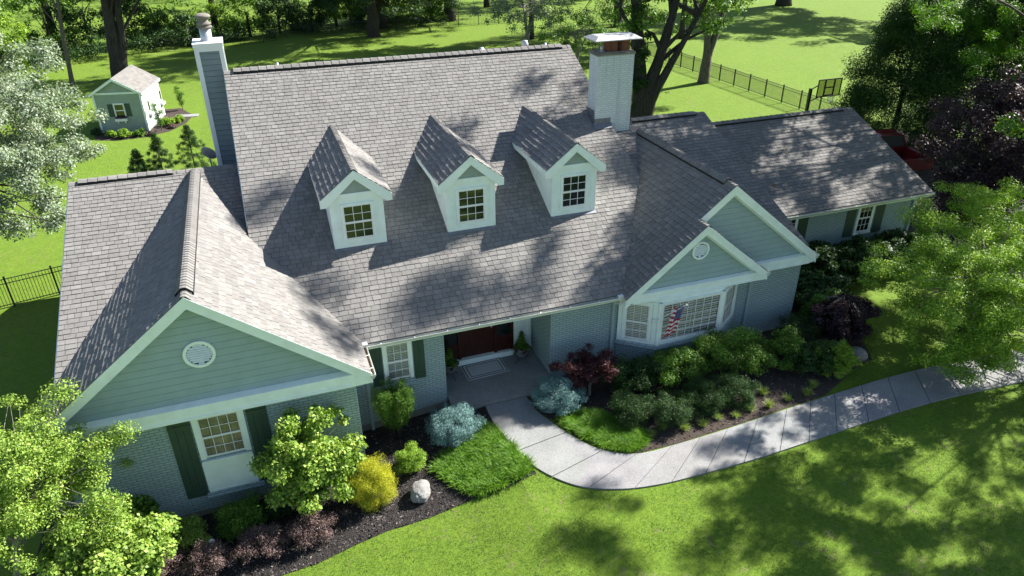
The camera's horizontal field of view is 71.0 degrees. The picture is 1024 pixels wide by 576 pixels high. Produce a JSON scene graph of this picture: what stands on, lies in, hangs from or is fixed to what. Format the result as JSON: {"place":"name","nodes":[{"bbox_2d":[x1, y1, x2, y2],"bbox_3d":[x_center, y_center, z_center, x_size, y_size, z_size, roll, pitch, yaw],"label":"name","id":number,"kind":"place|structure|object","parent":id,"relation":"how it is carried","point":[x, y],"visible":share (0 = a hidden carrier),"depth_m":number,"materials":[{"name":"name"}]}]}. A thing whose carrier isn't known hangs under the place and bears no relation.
{"place":"outdoors","nodes":[
{"label":"outdoors","id":0,"kind":"place"},
{"bbox_2d":[0,0,1023,575],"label":"lawn","id":1,"kind":"structure","parent":0,"point":[802,44],"depth_m":20.49,"materials":[{"name":"green plant"}]},
{"bbox_2d":[0,10,32,69],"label":"hedgerow tree","id":2,"kind":"object","parent":1,"relation":"on","point":[19,27],"visible":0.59,"depth_m":66.16,"materials":[{"name":"green plant"}]},
{"bbox_2d":[0,265,61,306],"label":"picket fence","id":3,"kind":"object","parent":1,"relation":"on","point":[7,287],"visible":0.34,"depth_m":28.80,"materials":[{"name":"black metal"}]},
{"bbox_2d":[0,0,83,45],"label":"hedgerow tree","id":4,"kind":"object","parent":1,"relation":"on","point":[14,4],"visible":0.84,"depth_m":70.08,"materials":[{"name":"green plant"}]},
{"bbox_2d":[40,0,61,53],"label":"woodland tree","id":5,"kind":"object","parent":1,"relation":"on","point":[47,16],"visible":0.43,"depth_m":71.44,"materials":[{"name":"brown plant"}]},
{"bbox_2d":[0,8,108,242],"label":"silver maple","id":6,"kind":"object","parent":1,"relation":"on","point":[26,145],"visible":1,"depth_m":26.99,"materials":[{"name":"green plant"}]},
{"bbox_2d":[35,0,76,91],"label":"sapling tree","id":7,"kind":"object","parent":1,"relation":"on","point":[65,48],"visible":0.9,"depth_m":57.54,"materials":[{"name":"brown plant"}]},
{"bbox_2d":[43,0,105,52],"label":"hedgerow tree","id":8,"kind":"object","parent":1,"relation":"on","point":[71,18],"visible":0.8,"depth_m":71.69,"materials":[{"name":"green plant"}]},
{"bbox_2d":[0,0,195,20],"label":"woods","id":9,"kind":"object","parent":1,"relation":"on","point":[34,2],"visible":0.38,"depth_m":94.23,"materials":[{"name":"green plant"}]},
{"bbox_2d":[100,0,140,77],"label":"oak tree","id":10,"kind":"object","parent":1,"relation":"on","point":[115,34],"visible":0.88,"depth_m":61.70,"materials":[{"name":"brown plant"}]},
{"bbox_2d":[96,0,147,46],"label":"hedgerow tree","id":11,"kind":"object","parent":1,"relation":"on","point":[126,12],"visible":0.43,"depth_m":75.16,"materials":[{"name":"green plant"}]},
{"bbox_2d":[126,148,148,173],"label":"young spruce","id":12,"kind":"object","parent":1,"relation":"on","point":[139,162],"visible":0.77,"depth_m":40.91,"materials":[{"name":"green plant"}]},
{"bbox_2d":[95,108,190,140],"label":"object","id":13,"kind":"object","parent":1,"relation":"on","point":[169,113],"visible":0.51,"depth_m":50.10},
{"bbox_2d":[117,128,132,137],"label":"shrub","id":14,"kind":"object","parent":13,"relation":"on","point":[123,132],"visible":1,"depth_m":47.99,"materials":[{"name":"green plant"}]},
{"bbox_2d":[88,65,165,132],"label":"garden shed","id":15,"kind":"structure","parent":13,"relation":"on","point":[126,97],"depth_m":48.84,"materials":[{"name":"paint"}]},
{"bbox_2d":[151,87,162,117],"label":"door","id":16,"kind":"structure","parent":15,"relation":"in","point":[154,93],"depth_m":51.40,"materials":[{"name":"white"}]},
{"bbox_2d":[150,103,164,129],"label":"upright shrub","id":17,"kind":"object","parent":13,"relation":"on","point":[157,114],"visible":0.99,"depth_m":49.18,"materials":[{"name":"green plant"}]},
{"bbox_2d":[173,86,184,109],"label":"upright shrub","id":18,"kind":"object","parent":13,"relation":"on","point":[179,97],"visible":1,"depth_m":53.77,"materials":[{"name":"green plant"}]},
{"bbox_2d":[127,3,180,41],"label":"hedgerow tree","id":19,"kind":"object","parent":1,"relation":"on","point":[151,17],"visible":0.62,"depth_m":77.10,"materials":[{"name":"green plant"}]},
{"bbox_2d":[145,132,178,170],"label":"young spruce","id":20,"kind":"object","parent":1,"relation":"on","point":[155,143],"visible":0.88,"depth_m":41.29,"materials":[{"name":"green plant"}]},
{"bbox_2d":[153,7,216,46],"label":"hedgerow tree","id":21,"kind":"object","parent":1,"relation":"on","point":[180,19],"visible":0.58,"depth_m":75.99,"materials":[{"name":"green plant"}]},
{"bbox_2d":[173,125,217,169],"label":"young spruce","id":22,"kind":"object","parent":1,"relation":"on","point":[193,140],"visible":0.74,"depth_m":40.77,"materials":[{"name":"green plant"}]},
{"bbox_2d":[183,0,252,37],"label":"hedgerow tree","id":23,"kind":"object","parent":1,"relation":"on","point":[213,8],"visible":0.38,"depth_m":79.05,"materials":[{"name":"green plant"}]},
{"bbox_2d":[0,7,448,69],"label":"undergrowth","id":24,"kind":"object","parent":1,"relation":"on","point":[79,50],"visible":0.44,"depth_m":76.10,"materials":[{"name":"green plant"}]},
{"bbox_2d":[217,0,275,36],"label":"hedgerow tree","id":25,"kind":"object","parent":1,"relation":"on","point":[225,22],"visible":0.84,"depth_m":78.38,"materials":[{"name":"green plant"}]},
{"bbox_2d":[251,0,307,35],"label":"hedgerow tree","id":26,"kind":"object","parent":1,"relation":"on","point":[263,8],"visible":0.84,"depth_m":78.90,"materials":[{"name":"green plant"}]},
{"bbox_2d":[24,11,536,57],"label":"picket fence","id":27,"kind":"object","parent":1,"relation":"on","point":[458,16],"visible":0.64,"depth_m":77.84,"materials":[{"name":"black metal"}]},
{"bbox_2d":[32,405,535,575],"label":"mulch bed","id":28,"kind":"object","parent":1,"relation":"on","point":[339,525],"visible":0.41,"depth_m":18.82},
{"bbox_2d":[0,377,143,575],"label":"crabapple tree","id":29,"kind":"object","parent":28,"relation":"on","point":[19,490],"visible":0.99,"depth_m":15.20,"materials":[{"name":"green plant"}]},
{"bbox_2d":[32,503,182,575],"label":"redbud tree","id":30,"kind":"object","parent":28,"relation":"on","point":[143,546],"visible":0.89,"depth_m":15.68,"materials":[{"name":"green plant"}]},
{"bbox_2d":[106,494,160,546],"bbox_3d":[-9.520,5.841,17.913,1.546,1.567,1.196,-10,31,-17],"label":"shrub","id":31,"kind":"object","parent":28,"relation":"on","point":[144,505],"visible":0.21,"depth_m":17.83,"materials":[{"name":"green plant"}]},
{"bbox_2d":[153,543,188,575],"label":"barberry","id":32,"kind":"object","parent":28,"relation":"on","point":[177,557],"visible":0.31,"depth_m":17.21,"materials":[{"name":"purple plant"}]},
{"bbox_2d":[166,513,211,551],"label":"shrub","id":33,"kind":"object","parent":28,"relation":"on","point":[192,529],"visible":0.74,"depth_m":17.89,"materials":[{"name":"green plant"}]},
{"bbox_2d":[179,538,236,575],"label":"barberry","id":34,"kind":"object","parent":28,"relation":"on","point":[207,549],"visible":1,"depth_m":17.13,"materials":[{"name":"purple plant"}]},
{"bbox_2d":[212,488,267,542],"bbox_3d":[-6.983,5.803,18.352,1.474,1.039,1.311,4,29,9],"label":"shrub","id":35,"kind":"object","parent":28,"relation":"on","point":[242,515],"visible":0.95,"depth_m":18.10,"materials":[{"name":"green plant"}]},
{"bbox_2d":[228,521,289,565],"bbox_3d":[-6.216,6.268,17.633,1.481,0.869,1.133,-10,31,-17],"label":"barberry","id":36,"kind":"object","parent":28,"relation":"on","point":[260,534],"visible":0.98,"depth_m":17.54,"materials":[{"name":"purple plant"}]},
{"bbox_2d":[258,495,296,521],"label":"shrub","id":37,"kind":"object","parent":28,"relation":"on","point":[270,513],"visible":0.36,"depth_m":18.55,"materials":[{"name":"green plant"}]},
{"bbox_2d":[247,403,367,516],"bbox_3d":[-5.173,4.527,18.425,3.035,3.259,2.477,-10,31,-17],"label":"viburnum","id":38,"kind":"object","parent":28,"relation":"on","point":[313,456],"visible":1,"depth_m":17.91,"materials":[{"name":"green plant"}]},
{"bbox_2d":[281,508,338,550],"bbox_3d":[-5.066,5.990,17.969,1.215,0.912,1.233,10,31,17],"label":"barberry","id":39,"kind":"object","parent":28,"relation":"on","point":[299,529],"visible":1,"depth_m":17.81,"materials":[{"name":"purple plant"}]},
{"bbox_2d":[347,451,398,513],"bbox_3d":[-3.707,5.103,18.947,1.468,1.511,1.378,-10,31,-17],"label":"gold thread cypress","id":40,"kind":"object","parent":28,"relation":"on","point":[374,478],"visible":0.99,"depth_m":18.68,"materials":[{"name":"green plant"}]},
{"bbox_2d":[370,376,416,439],"bbox_3d":[-3.412,3.487,20.757,1.366,2.204,1.427,-10,31,-17],"label":"arborvitae","id":41,"kind":"object","parent":28,"relation":"on","point":[394,405],"visible":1,"depth_m":20.41,"materials":[{"name":"green plant"}]},
{"bbox_2d":[392,440,427,475],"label":"gold arborvitae","id":42,"kind":"object","parent":28,"relation":"on","point":[403,456],"visible":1,"depth_m":19.80,"materials":[{"name":"green plant"}]},
{"bbox_2d":[410,479,430,502],"bbox_3d":[-2.436,5.424,19.169,0.528,0.527,0.733,2,29,4],"label":"boulder","id":43,"kind":"object","parent":28,"relation":"on","point":[420,491],"visible":1,"depth_m":18.95,"materials":[{"name":"stone"}]},
{"bbox_2d":[32,306,869,575],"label":"mulch chips","id":44,"kind":"object","parent":28,"relation":"on","point":[372,514],"visible":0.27,"depth_m":19.31,"materials":[{"name":"brown wood"}]},
{"bbox_2d":[425,401,485,447],"bbox_3d":[-1.644,3.875,20.860,1.811,1.015,1.684,-10,31,-17],"label":"blue spruce","id":45,"kind":"object","parent":28,"relation":"on","point":[448,415],"visible":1,"depth_m":20.59,"materials":[{"name":"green plant"}]},
{"bbox_2d":[427,414,537,499],"bbox_3d":[-0.866,4.772,19.928,2.656,0.581,3.136,-23,36,-35],"label":"liriope","id":46,"kind":"object","parent":28,"relation":"on","point":[494,451],"visible":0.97,"depth_m":19.78,"materials":[{"name":"green plant"}]},
{"bbox_2d":[282,0,335,31],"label":"hedgerow tree","id":47,"kind":"object","parent":1,"relation":"on","point":[319,18],"visible":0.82,"depth_m":78.84,"materials":[{"name":"green plant"}]},
{"bbox_2d":[315,0,354,26],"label":"hedgerow tree","id":48,"kind":"object","parent":1,"relation":"on","point":[339,14],"visible":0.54,"depth_m":81.84,"materials":[{"name":"green plant"}]},
{"bbox_2d":[348,0,387,21],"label":"hedgerow tree","id":49,"kind":"object","parent":1,"relation":"on","point":[361,16],"visible":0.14,"depth_m":83.78,"materials":[{"name":"green plant"}]},
{"bbox_2d":[320,0,433,37],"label":"oak tree","id":50,"kind":"object","parent":1,"relation":"on","point":[372,25],"visible":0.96,"depth_m":75.72,"materials":[{"name":"green plant"}]},
{"bbox_2d":[344,0,424,28],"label":"oak tree","id":51,"kind":"object","parent":1,"relation":"on","point":[360,8],"visible":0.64,"depth_m":77.93,"materials":[{"name":"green plant"}]},
{"bbox_2d":[386,0,417,21],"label":"hedgerow tree","id":52,"kind":"object","parent":1,"relation":"on","point":[402,17],"visible":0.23,"depth_m":85.41,"materials":[{"name":"green plant"}]},
{"bbox_2d":[407,0,446,21],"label":"hedgerow tree","id":53,"kind":"object","parent":1,"relation":"on","point":[431,9],"visible":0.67,"depth_m":85.51,"materials":[{"name":"green plant"}]},
{"bbox_2d":[428,0,465,20],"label":"oak tree","id":54,"kind":"object","parent":1,"relation":"on","point":[449,6],"visible":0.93,"depth_m":81.97,"materials":[{"name":"brown plant"}]},
{"bbox_2d":[29,13,934,520],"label":"house","id":55,"kind":"structure","parent":1,"relation":"on","point":[347,233],"depth_m":22.34,"materials":[{"name":"grey"}]},
{"bbox_2d":[190,410,251,460],"bbox_3d":[-7.309,3.654,18.074,1.220,1.390,0.050,-10,31,-17],"label":"window","id":56,"kind":"structure","parent":55,"relation":"in","point":[221,434],"depth_m":18.10,"materials":[{"name":"white paint"}]},
{"bbox_2d":[381,341,413,382],"bbox_3d":[-3.312,2.092,20.854,0.860,1.370,0.050,-10,31,-17],"label":"window","id":57,"kind":"structure","parent":55,"relation":"in","point":[397,358],"depth_m":20.87,"materials":[{"name":"white paint"}]},
{"bbox_2d":[445,347,458,379],"bbox_3d":[-1.967,2.355,22.762,0.629,1.145,0.575,7,30,13],"label":"planter","id":58,"kind":"object","parent":55,"relation":"on","point":[451,364],"visible":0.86,"depth_m":22.65,"materials":[{"name":"stone"}]},
{"bbox_2d":[461,325,493,357],"bbox_3d":[-1.125,1.272,23.205,1.130,2.150,0.129,-10,31,-17],"label":"front door","id":59,"kind":"structure","parent":55,"relation":"in","point":[477,341],"depth_m":23.48,"materials":[{"name":"brown wood"}]},
{"bbox_2d":[460,357,508,380],"bbox_3d":[-0.891,2.621,23.422,1.429,0.016,0.908,-10,31,-17],"label":"doormat","id":60,"kind":"object","parent":55,"relation":"on","point":[480,369],"visible":1,"depth_m":23.41,"materials":[{"name":"fabric"}]},
{"bbox_2d":[513,330,530,363],"bbox_3d":[0.346,1.906,23.552,0.606,1.135,0.568,5,29,9],"label":"planter","id":61,"kind":"object","parent":55,"relation":"on","point":[521,347],"visible":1,"depth_m":23.44,"materials":[{"name":"stone"}]},
{"bbox_2d":[621,300,653,341],"bbox_3d":[3.963,1.024,22.778,0.777,1.460,0.597,-10,31,-17],"label":"window","id":62,"kind":"structure","parent":55,"relation":"in","point":[637,318],"depth_m":22.80,"materials":[{"name":"white paint"}]},
{"bbox_2d":[651,304,686,336],"bbox_3d":[4.831,0.969,22.216,1.008,1.256,0.315,16,33,27],"label":"flag","id":63,"kind":"object","parent":55,"relation":"attached to","point":[675,317],"visible":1,"depth_m":22.13,"materials":[{"name":"multicoloured fabric"}]},
{"bbox_2d":[616,284,737,345],"bbox_3d":[5.605,0.737,23.275,4.455,1.740,0.880,-10,31,-17],"label":"bay window","id":64,"kind":"structure","parent":55,"relation":"in","point":[703,311],"depth_m":22.94,"materials":[{"name":"white paint"}]},
{"bbox_2d":[720,285,736,327],"bbox_3d":[7.154,0.475,23.726,0.050,1.460,1.037,19,34,31],"label":"window","id":65,"kind":"structure","parent":55,"relation":"in","point":[730,290],"depth_m":23.79,"materials":[{"name":"white paint"}]},
{"bbox_2d":[852,206,875,235],"bbox_3d":[14.570,-2.899,29.659,0.880,1.440,0.085,-10,31,-17],"label":"window","id":66,"kind":"structure","parent":55,"relation":"in","point":[864,217],"depth_m":29.74,"materials":[{"name":"white paint"}]},
{"bbox_2d":[466,0,576,42],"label":"ornamental pear","id":67,"kind":"object","parent":1,"relation":"on","point":[538,7],"visible":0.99,"depth_m":70.60,"materials":[{"name":"green plant"}]},
{"bbox_2d":[536,9,624,61],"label":"understory tree","id":68,"kind":"object","parent":1,"relation":"on","point":[577,40],"visible":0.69,"depth_m":61.80,"materials":[{"name":"green plant"}]},
{"bbox_2d":[573,0,676,29],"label":"deciduous tree","id":69,"kind":"object","parent":1,"relation":"on","point":[615,8],"visible":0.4,"depth_m":80.80,"materials":[{"name":"green plant"}]},
{"bbox_2d":[597,0,757,117],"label":"maple tree","id":70,"kind":"object","parent":1,"relation":"on","point":[647,87],"visible":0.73,"depth_m":42.83,"materials":[{"name":"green plant"}]},
{"bbox_2d":[678,0,687,38],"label":"shade tree","id":71,"kind":"object","parent":1,"relation":"on","point":[682,26],"visible":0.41,"depth_m":74.39,"materials":[{"name":"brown plant"}]},
{"bbox_2d":[528,273,876,452],"bbox_3d":[9.571,1.337,25.929,19.654,0.001,6.543,-22,36,-34],"label":"mulch bed","id":72,"kind":"object","parent":1,"relation":"on","point":[762,379],"visible":0.29,"depth_m":22.38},
{"bbox_2d":[530,372,587,416],"bbox_3d":[1.402,3.160,21.664,1.774,1.030,1.706,-10,31,-17],"label":"blue spruce","id":73,"kind":"object","parent":72,"relation":"on","point":[551,385],"visible":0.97,"depth_m":21.42,"materials":[{"name":"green plant"}]},
{"bbox_2d":[548,342,619,395],"bbox_3d":[2.205,2.631,22.113,2.308,1.858,1.556,1,29,3],"label":"japanese maple","id":74,"kind":"object","parent":72,"relation":"on","point":[589,362],"visible":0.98,"depth_m":21.68,"materials":[{"name":"red plant"}]},
{"bbox_2d":[552,406,652,452],"bbox_3d":[2.566,4.057,20.841,3.096,0.261,1.783,21,35,33],"label":"liriope","id":75,"kind":"object","parent":72,"relation":"on","point":[603,428],"visible":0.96,"depth_m":20.73,"materials":[{"name":"green plant"}]},
{"bbox_2d":[608,388,652,430],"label":"yew","id":76,"kind":"object","parent":72,"relation":"on","point":[634,405],"visible":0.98,"depth_m":20.92,"materials":[{"name":"green plant"}]},
{"bbox_2d":[598,352,664,396],"bbox_3d":[3.724,2.711,22.350,2.128,1.236,1.728,-10,31,-17],"label":"rhododendron","id":77,"kind":"object","parent":72,"relation":"on","point":[635,368],"visible":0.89,"depth_m":22.17,"materials":[{"name":"green plant"}]},
{"bbox_2d":[644,389,694,432],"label":"yew","id":78,"kind":"object","parent":72,"relation":"on","point":[669,410],"visible":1,"depth_m":20.80,"materials":[{"name":"green plant"}]},
{"bbox_2d":[643,345,706,394],"bbox_3d":[5.189,2.438,22.605,2.452,1.451,1.821,-10,31,-17],"label":"rhododendron","id":79,"kind":"object","parent":72,"relation":"on","point":[692,357],"visible":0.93,"depth_m":22.27,"materials":[{"name":"green plant"}]},
{"bbox_2d":[671,373,727,422],"bbox_3d":[5.701,3.262,21.622,1.784,0.999,1.537,-10,31,-17],"label":"yew","id":80,"kind":"object","parent":72,"relation":"on","point":[708,394],"visible":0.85,"depth_m":21.38,"materials":[{"name":"green plant"}]},
{"bbox_2d":[684,322,768,378],"bbox_3d":[7.019,1.978,23.020,2.965,1.867,2.001,-2,29,-3],"label":"rhododendron","id":81,"kind":"object","parent":72,"relation":"on","point":[740,350],"visible":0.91,"depth_m":22.66,"materials":[{"name":"green plant"}]},
{"bbox_2d":[703,373,761,411],"bbox_3d":[6.769,3.117,21.852,1.581,1.064,1.554,-19,34,-29],"label":"yew","id":82,"kind":"object","parent":72,"relation":"on","point":[730,386],"visible":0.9,"depth_m":21.70,"materials":[{"name":"green plant"}]},
{"bbox_2d":[745,325,805,371],"bbox_3d":[8.721,2.014,23.458,2.176,1.324,1.624,-10,31,-17],"label":"shrub","id":83,"kind":"object","parent":72,"relation":"on","point":[785,343],"visible":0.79,"depth_m":23.14,"materials":[{"name":"green plant"}]},
{"bbox_2d":[767,310,828,342],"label":"shrub","id":84,"kind":"object","parent":72,"relation":"on","point":[799,324],"visible":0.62,"depth_m":24.60,"materials":[{"name":"green plant"}]},
{"bbox_2d":[783,338,838,375],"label":"shrub","id":85,"kind":"object","parent":72,"relation":"on","point":[806,361],"visible":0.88,"depth_m":22.91,"materials":[{"name":"green plant"}]},
{"bbox_2d":[799,287,841,321],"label":"hydrangea","id":86,"kind":"object","parent":72,"relation":"on","point":[805,310],"visible":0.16,"depth_m":25.63,"materials":[{"name":"green plant"}]},
{"bbox_2d":[793,269,853,308],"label":"hydrangea","id":87,"kind":"object","parent":72,"relation":"on","point":[814,282],"visible":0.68,"depth_m":26.26,"materials":[{"name":"green plant"}]},
{"bbox_2d":[800,240,870,285],"bbox_3d":[12.491,-0.905,28.334,3.220,1.702,2.696,-10,31,-17],"label":"hydrangea","id":88,"kind":"object","parent":72,"relation":"on","point":[831,260],"visible":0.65,"depth_m":27.87,"materials":[{"name":"green plant"}]},
{"bbox_2d":[814,337,862,378],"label":"shrub","id":89,"kind":"object","parent":72,"relation":"on","point":[845,356],"visible":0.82,"depth_m":22.82,"materials":[{"name":"green plant"}]},
{"bbox_2d":[807,292,881,343],"bbox_3d":[11.276,1.059,24.641,2.206,2.042,2.029,-10,31,-17],"label":"weeping maple","id":90,"kind":"object","parent":72,"relation":"on","point":[844,309],"visible":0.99,"depth_m":24.09,"materials":[{"name":"purple plant"}]},
{"bbox_2d":[851,346,867,360],"bbox_3d":[11.613,2.203,24.084,0.450,0.466,0.623,-34,43,-45],"label":"boulder","id":91,"kind":"object","parent":72,"relation":"on","point":[861,352],"visible":0.61,"depth_m":23.91,"materials":[{"name":"stone"}]},
{"bbox_2d":[834,233,900,276],"bbox_3d":[14.309,-1.333,29.121,3.312,1.596,2.673,-10,31,-17],"label":"hydrangea","id":92,"kind":"object","parent":72,"relation":"on","point":[857,244],"visible":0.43,"depth_m":28.50,"materials":[{"name":"green plant"}]},
{"bbox_2d":[869,227,928,267],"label":"hydrangea","id":93,"kind":"object","parent":72,"relation":"on","point":[894,237],"visible":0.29,"depth_m":29.43,"materials":[{"name":"green plant"}]},
{"bbox_2d":[678,0,738,83],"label":"birch clump","id":94,"kind":"object","parent":1,"relation":"on","point":[708,50],"visible":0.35,"depth_m":56.61,"materials":[{"name":"plant"}]},
{"bbox_2d":[647,41,844,110],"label":"picket fence","id":95,"kind":"object","parent":1,"relation":"on","point":[749,84],"visible":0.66,"depth_m":55.16,"materials":[{"name":"black metal"}]},
{"bbox_2d":[775,0,791,6],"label":"oak tree","id":96,"kind":"object","parent":1,"relation":"on","point":[785,3],"visible":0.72,"depth_m":94.70,"materials":[{"name":"brown plant"}]},
{"bbox_2d":[805,77,842,110],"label":"gate","id":97,"kind":"object","parent":1,"relation":"on","point":[816,97],"visible":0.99,"depth_m":45.74,"materials":[{"name":"black metal"}]},
{"bbox_2d":[830,0,968,136],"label":"arborvitae","id":98,"kind":"object","parent":1,"relation":"on","point":[901,32],"visible":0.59,"depth_m":42.93,"materials":[{"name":"green plant"}]},
{"bbox_2d":[856,177,1023,388],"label":"dogwood tree","id":99,"kind":"object","parent":1,"relation":"on","point":[985,305],"visible":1,"depth_m":22.52,"materials":[{"name":"green plant"}]},
{"bbox_2d":[896,0,1023,168],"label":"tree","id":100,"kind":"object","parent":1,"relation":"on","point":[955,45],"visible":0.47,"depth_m":39.47,"materials":[{"name":"green plant"}]},
{"bbox_2d":[906,0,1023,84],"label":"locust tree","id":101,"kind":"object","parent":1,"relation":"on","point":[973,55],"visible":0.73,"depth_m":37.46,"materials":[{"name":"green plant"}]},
{"bbox_2d":[908,62,1023,244],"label":"purple maple","id":102,"kind":"object","parent":1,"relation":"on","point":[1005,160],"visible":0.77,"depth_m":31.17,"materials":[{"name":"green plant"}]},
{"bbox_2d":[993,112,1023,137],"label":"shade tree","id":103,"kind":"object","parent":1,"relation":"on","point":[1015,128],"visible":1,"depth_m":21.07,"materials":[{"name":"green plant"}]},
{"bbox_2d":[486,350,1023,489],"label":"path","id":104,"kind":"structure","parent":0,"point":[557,452],"depth_m":20.74,"materials":[{"name":"concrete"}]},
{"bbox_2d":[878,128,1023,276],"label":"driveway","id":105,"kind":"structure","parent":0,"point":[924,177],"depth_m":35.76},
{"bbox_2d":[874,128,933,173],"bbox_3d":[20.962,-7.795,40.321,2.090,1.849,5.585,-6,30,-10],"label":"pickup truck","id":106,"kind":"object","parent":105,"relation":"on","point":[894,140],"visible":0.31,"depth_m":39.69,"materials":[{"name":"red paint"}]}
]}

